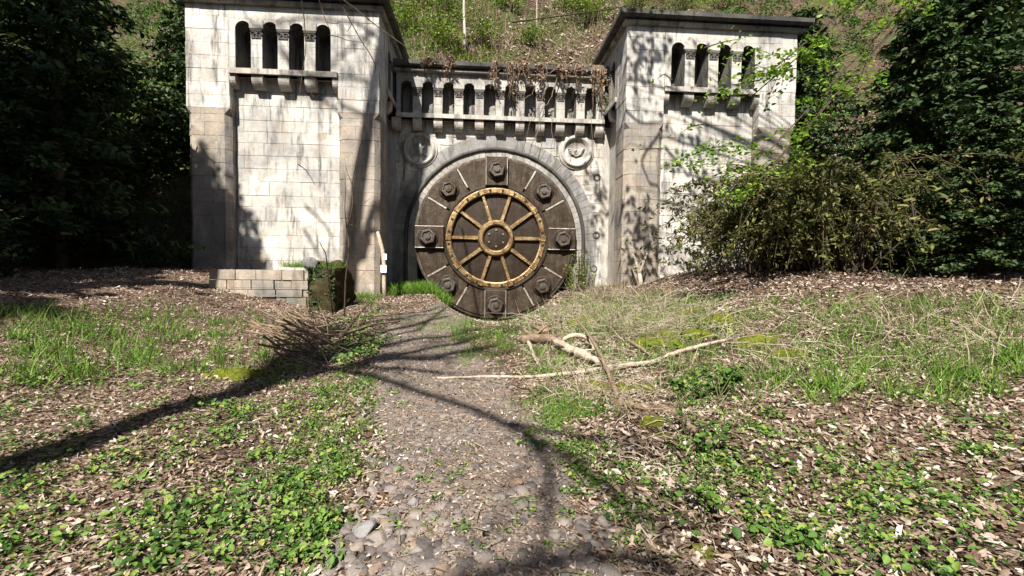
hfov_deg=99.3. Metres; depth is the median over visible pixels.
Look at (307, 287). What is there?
ruined wall
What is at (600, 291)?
dry grass
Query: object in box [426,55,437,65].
dried vine
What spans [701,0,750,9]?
hillside shrub
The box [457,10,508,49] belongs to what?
hillside shrub
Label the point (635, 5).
hillside shrub
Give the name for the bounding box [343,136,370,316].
sapling
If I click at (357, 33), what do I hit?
hanging twig
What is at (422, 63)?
dried vine
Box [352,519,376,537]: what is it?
loose stone
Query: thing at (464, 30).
slender tree
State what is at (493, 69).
dried vine
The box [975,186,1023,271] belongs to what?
evergreen tree
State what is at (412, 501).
loose stone
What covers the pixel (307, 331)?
brush pile
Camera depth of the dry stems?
25.81 m
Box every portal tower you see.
[179,0,409,294]
[590,8,814,287]
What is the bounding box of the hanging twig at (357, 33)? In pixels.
[339,0,375,73]
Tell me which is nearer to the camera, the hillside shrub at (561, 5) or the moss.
the moss
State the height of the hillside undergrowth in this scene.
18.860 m
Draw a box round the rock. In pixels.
[535,327,549,333]
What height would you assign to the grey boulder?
0.414 m
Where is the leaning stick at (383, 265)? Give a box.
[376,231,386,294]
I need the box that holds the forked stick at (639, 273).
[631,252,647,285]
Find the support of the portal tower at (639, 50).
on the ground at (76, 456)
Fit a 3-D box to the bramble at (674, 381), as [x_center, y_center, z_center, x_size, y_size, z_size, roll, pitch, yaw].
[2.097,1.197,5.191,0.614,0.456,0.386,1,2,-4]
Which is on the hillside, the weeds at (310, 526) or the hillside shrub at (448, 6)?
the hillside shrub at (448, 6)
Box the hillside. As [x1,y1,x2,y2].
[0,0,1023,320]
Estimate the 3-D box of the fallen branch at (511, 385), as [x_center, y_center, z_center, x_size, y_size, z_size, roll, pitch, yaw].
[0.084,1.351,5.938,2.193,0.070,0.172,2,2,25]
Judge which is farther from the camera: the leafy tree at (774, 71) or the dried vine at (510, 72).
the dried vine at (510, 72)
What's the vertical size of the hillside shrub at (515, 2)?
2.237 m
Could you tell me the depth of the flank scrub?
33.86 m
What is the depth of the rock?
9.89 m
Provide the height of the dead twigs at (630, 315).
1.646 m
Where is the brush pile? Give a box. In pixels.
[246,294,359,365]
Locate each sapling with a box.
[319,242,333,314]
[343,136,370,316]
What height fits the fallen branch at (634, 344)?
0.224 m
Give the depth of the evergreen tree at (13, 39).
20.46 m
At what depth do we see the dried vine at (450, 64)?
20.28 m
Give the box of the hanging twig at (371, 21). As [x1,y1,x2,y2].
[342,0,409,49]
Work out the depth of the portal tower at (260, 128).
17.77 m
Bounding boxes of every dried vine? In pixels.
[420,56,434,69]
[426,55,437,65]
[441,56,456,77]
[486,60,501,86]
[504,61,520,101]
[518,62,535,86]
[533,62,547,87]
[554,62,571,81]
[572,64,587,82]
[576,65,609,108]
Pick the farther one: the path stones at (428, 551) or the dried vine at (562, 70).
the dried vine at (562, 70)
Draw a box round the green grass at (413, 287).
[0,278,1023,509]
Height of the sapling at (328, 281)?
2.163 m
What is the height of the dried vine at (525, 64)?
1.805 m
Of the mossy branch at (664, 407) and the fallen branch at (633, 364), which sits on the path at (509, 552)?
the fallen branch at (633, 364)
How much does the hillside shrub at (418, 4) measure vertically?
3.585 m
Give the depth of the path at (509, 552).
3.84 m
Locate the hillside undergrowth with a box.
[103,0,839,138]
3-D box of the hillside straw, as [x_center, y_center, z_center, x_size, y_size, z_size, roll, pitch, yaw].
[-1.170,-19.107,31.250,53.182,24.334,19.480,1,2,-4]
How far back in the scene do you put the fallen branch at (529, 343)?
7.60 m
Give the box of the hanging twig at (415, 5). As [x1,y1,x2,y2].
[388,0,447,5]
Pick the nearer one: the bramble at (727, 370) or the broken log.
the bramble at (727, 370)
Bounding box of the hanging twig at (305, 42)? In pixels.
[299,0,305,95]
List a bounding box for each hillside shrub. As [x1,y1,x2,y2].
[390,0,430,31]
[393,0,436,13]
[399,1,471,52]
[409,0,466,18]
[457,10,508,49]
[492,0,528,11]
[508,19,553,46]
[543,0,601,13]
[563,0,626,23]
[622,0,655,8]
[655,0,711,10]
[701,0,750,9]
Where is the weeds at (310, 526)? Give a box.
[0,292,1023,575]
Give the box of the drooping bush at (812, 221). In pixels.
[621,145,1023,275]
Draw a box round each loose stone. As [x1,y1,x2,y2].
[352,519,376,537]
[364,529,386,545]
[408,497,418,505]
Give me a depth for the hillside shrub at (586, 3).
29.16 m
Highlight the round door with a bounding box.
[414,156,575,318]
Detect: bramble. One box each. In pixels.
[657,409,718,438]
[660,490,741,539]
[668,366,712,403]
[674,473,759,510]
[691,422,739,455]
[695,365,748,397]
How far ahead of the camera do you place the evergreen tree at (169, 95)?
19.12 m
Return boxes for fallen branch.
[336,298,373,342]
[339,319,400,337]
[431,337,732,378]
[461,378,594,399]
[527,340,540,368]
[574,316,619,397]
[623,337,654,357]
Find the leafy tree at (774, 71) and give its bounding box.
[631,0,938,205]
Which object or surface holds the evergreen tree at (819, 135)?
on the hillside
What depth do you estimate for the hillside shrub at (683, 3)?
40.22 m
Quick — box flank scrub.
[2,0,925,267]
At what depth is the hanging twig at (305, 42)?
10.58 m
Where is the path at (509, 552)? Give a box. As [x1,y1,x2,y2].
[354,303,595,575]
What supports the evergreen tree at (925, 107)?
on the ground at (76, 456)
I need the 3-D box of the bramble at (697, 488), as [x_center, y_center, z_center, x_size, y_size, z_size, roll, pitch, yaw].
[1.387,1.435,2.887,0.598,0.266,0.385,1,2,6]
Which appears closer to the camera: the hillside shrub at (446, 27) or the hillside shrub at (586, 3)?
the hillside shrub at (446, 27)
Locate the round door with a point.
(494, 236)
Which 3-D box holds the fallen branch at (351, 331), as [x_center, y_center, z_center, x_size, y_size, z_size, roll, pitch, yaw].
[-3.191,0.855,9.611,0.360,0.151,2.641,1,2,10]
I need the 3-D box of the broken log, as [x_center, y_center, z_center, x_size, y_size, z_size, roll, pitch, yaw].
[0.585,0.891,8.753,0.890,0.504,0.424,1,2,-4]
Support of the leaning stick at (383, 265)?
on the ground at (76, 456)
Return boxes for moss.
[202,307,809,558]
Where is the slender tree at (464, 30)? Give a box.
[463,0,465,49]
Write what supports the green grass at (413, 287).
on the ground at (76, 456)
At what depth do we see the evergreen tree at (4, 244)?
9.88 m
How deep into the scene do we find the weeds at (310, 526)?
3.20 m
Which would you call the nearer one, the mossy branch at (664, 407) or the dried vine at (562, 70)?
the mossy branch at (664, 407)
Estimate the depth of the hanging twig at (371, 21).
10.66 m
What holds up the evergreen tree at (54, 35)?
on the ground at (76, 456)
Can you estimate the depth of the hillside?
26.61 m
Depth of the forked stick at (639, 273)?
17.86 m
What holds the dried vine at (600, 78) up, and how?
attached to the portal wall at (440, 125)
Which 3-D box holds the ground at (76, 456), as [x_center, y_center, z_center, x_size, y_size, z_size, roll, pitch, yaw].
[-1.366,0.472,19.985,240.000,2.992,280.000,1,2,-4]
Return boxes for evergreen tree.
[0,0,32,136]
[0,0,187,178]
[0,0,204,269]
[0,149,34,278]
[117,0,189,152]
[789,6,869,169]
[805,0,1023,270]
[855,0,1023,261]
[862,0,1023,166]
[887,99,1023,278]
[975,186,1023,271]
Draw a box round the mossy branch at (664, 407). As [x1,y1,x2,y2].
[589,394,724,458]
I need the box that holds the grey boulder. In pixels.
[301,257,318,270]
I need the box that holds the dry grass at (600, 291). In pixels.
[271,267,1023,429]
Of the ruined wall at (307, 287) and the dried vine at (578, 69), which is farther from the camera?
the dried vine at (578, 69)
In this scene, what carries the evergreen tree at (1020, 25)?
on the hillside
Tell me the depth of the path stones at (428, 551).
2.78 m
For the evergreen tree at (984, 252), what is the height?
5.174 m
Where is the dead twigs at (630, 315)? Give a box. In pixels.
[277,276,1023,499]
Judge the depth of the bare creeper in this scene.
20.84 m
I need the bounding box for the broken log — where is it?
[519,320,561,343]
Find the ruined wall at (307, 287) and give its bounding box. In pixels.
[209,258,355,312]
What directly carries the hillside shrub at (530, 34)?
on the hillside
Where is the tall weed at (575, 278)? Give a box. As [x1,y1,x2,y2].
[563,249,596,291]
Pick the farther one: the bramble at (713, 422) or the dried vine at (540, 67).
the dried vine at (540, 67)
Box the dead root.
[551,338,612,371]
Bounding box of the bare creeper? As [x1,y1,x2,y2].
[515,40,607,168]
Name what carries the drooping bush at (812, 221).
on the ground at (76, 456)
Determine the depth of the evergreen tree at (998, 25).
17.73 m
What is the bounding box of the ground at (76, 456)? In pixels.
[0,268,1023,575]
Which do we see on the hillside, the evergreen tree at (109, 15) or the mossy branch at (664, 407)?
the evergreen tree at (109, 15)
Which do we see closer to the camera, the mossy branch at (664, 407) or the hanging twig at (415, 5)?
the mossy branch at (664, 407)
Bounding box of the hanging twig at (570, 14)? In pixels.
[512,0,642,22]
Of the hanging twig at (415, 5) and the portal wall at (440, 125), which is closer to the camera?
the hanging twig at (415, 5)
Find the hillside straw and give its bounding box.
[102,0,876,156]
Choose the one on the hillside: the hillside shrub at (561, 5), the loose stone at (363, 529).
the hillside shrub at (561, 5)
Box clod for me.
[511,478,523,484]
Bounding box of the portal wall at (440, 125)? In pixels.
[388,58,609,290]
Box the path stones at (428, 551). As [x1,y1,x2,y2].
[313,302,641,575]
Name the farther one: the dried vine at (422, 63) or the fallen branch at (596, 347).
the dried vine at (422, 63)
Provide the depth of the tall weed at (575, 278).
20.68 m
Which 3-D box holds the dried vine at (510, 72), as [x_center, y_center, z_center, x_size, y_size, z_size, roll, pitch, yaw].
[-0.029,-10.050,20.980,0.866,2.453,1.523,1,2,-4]
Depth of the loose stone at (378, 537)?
2.51 m
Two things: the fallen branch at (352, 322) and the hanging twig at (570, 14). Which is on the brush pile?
the fallen branch at (352, 322)
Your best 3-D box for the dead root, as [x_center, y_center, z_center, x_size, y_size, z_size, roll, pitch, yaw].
[1.030,1.071,7.471,0.623,0.367,1.952,0,2,-27]
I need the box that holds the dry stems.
[394,0,620,66]
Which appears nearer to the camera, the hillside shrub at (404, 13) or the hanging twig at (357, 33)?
the hanging twig at (357, 33)
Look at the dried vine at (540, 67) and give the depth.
20.56 m
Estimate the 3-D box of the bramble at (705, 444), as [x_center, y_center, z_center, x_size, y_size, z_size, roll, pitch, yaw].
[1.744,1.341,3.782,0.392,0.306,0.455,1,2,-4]
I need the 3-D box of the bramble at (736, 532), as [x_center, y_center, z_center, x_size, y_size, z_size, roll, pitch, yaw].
[1.155,1.474,2.769,0.440,0.212,0.443,1,2,-4]

